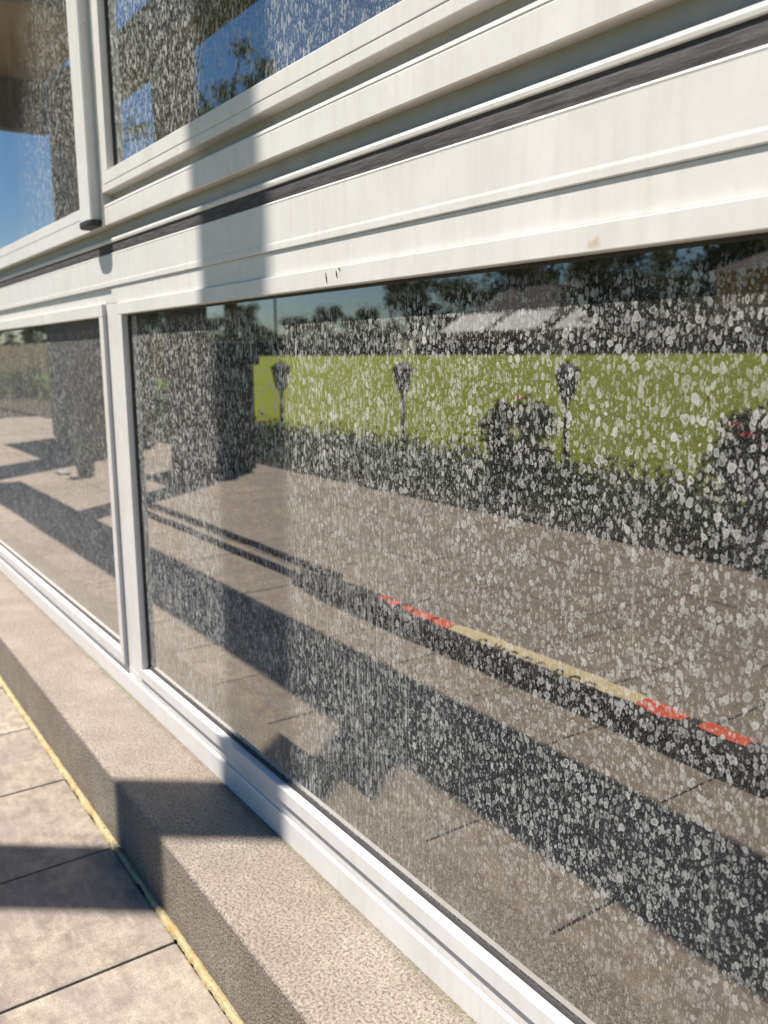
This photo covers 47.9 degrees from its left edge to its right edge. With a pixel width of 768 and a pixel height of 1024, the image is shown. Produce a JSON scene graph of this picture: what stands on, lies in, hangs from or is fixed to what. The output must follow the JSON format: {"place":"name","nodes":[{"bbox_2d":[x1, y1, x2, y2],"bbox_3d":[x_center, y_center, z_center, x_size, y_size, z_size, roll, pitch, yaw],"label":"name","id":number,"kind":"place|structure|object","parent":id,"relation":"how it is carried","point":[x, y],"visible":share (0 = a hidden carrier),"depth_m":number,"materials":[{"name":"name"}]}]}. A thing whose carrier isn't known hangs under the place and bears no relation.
{"place":"outdoors","nodes":[
{"label":"outdoors","id":0,"kind":"place"},
{"bbox_2d":[0,686,230,1023],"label":"paving","id":1,"kind":"structure","parent":0,"point":[85,937],"depth_m":1.73,"materials":[{"name":"stone"}]},
{"bbox_2d":[0,676,243,1023],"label":"joint sand","id":2,"kind":"structure","parent":1,"relation":"on","point":[219,996],"depth_m":1.87,"materials":[{"name":"yellow sand"}]},
{"bbox_3d":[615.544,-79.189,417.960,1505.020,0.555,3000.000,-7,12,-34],"label":"ground","id":3,"kind":"structure","parent":0,"visible":0},
{"bbox_2d":[0,571,477,1023],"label":"kerb","id":4,"kind":"structure","parent":3,"relation":"on","point":[271,924],"depth_m":1.68,"materials":[{"name":"beige concrete"}]},
{"bbox_2d":[0,0,767,1023],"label":"garden room","id":5,"kind":"object","parent":4,"relation":"on","point":[384,466],"visible":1,"depth_m":1.21,"materials":[{"name":"white paint"}]},
{"bbox_2d":[0,0,112,271],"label":"window","id":6,"kind":"structure","parent":5,"relation":"in","point":[40,207],"depth_m":2.66,"materials":[{"name":"white paint"}]},
{"bbox_2d":[0,288,134,676],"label":"window","id":7,"kind":"structure","parent":5,"relation":"in","point":[63,519],"depth_m":2.82,"materials":[{"name":"white paint"}]},
{"bbox_2d":[90,0,506,194],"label":"window","id":8,"kind":"structure","parent":5,"relation":"in","point":[175,80],"depth_m":1.61,"materials":[{"name":"white paint"}]},
{"bbox_2d":[111,144,767,1023],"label":"window","id":9,"kind":"structure","parent":5,"relation":"in","point":[447,534],"depth_m":1.13,"materials":[{"name":"white paint"}]}
]}

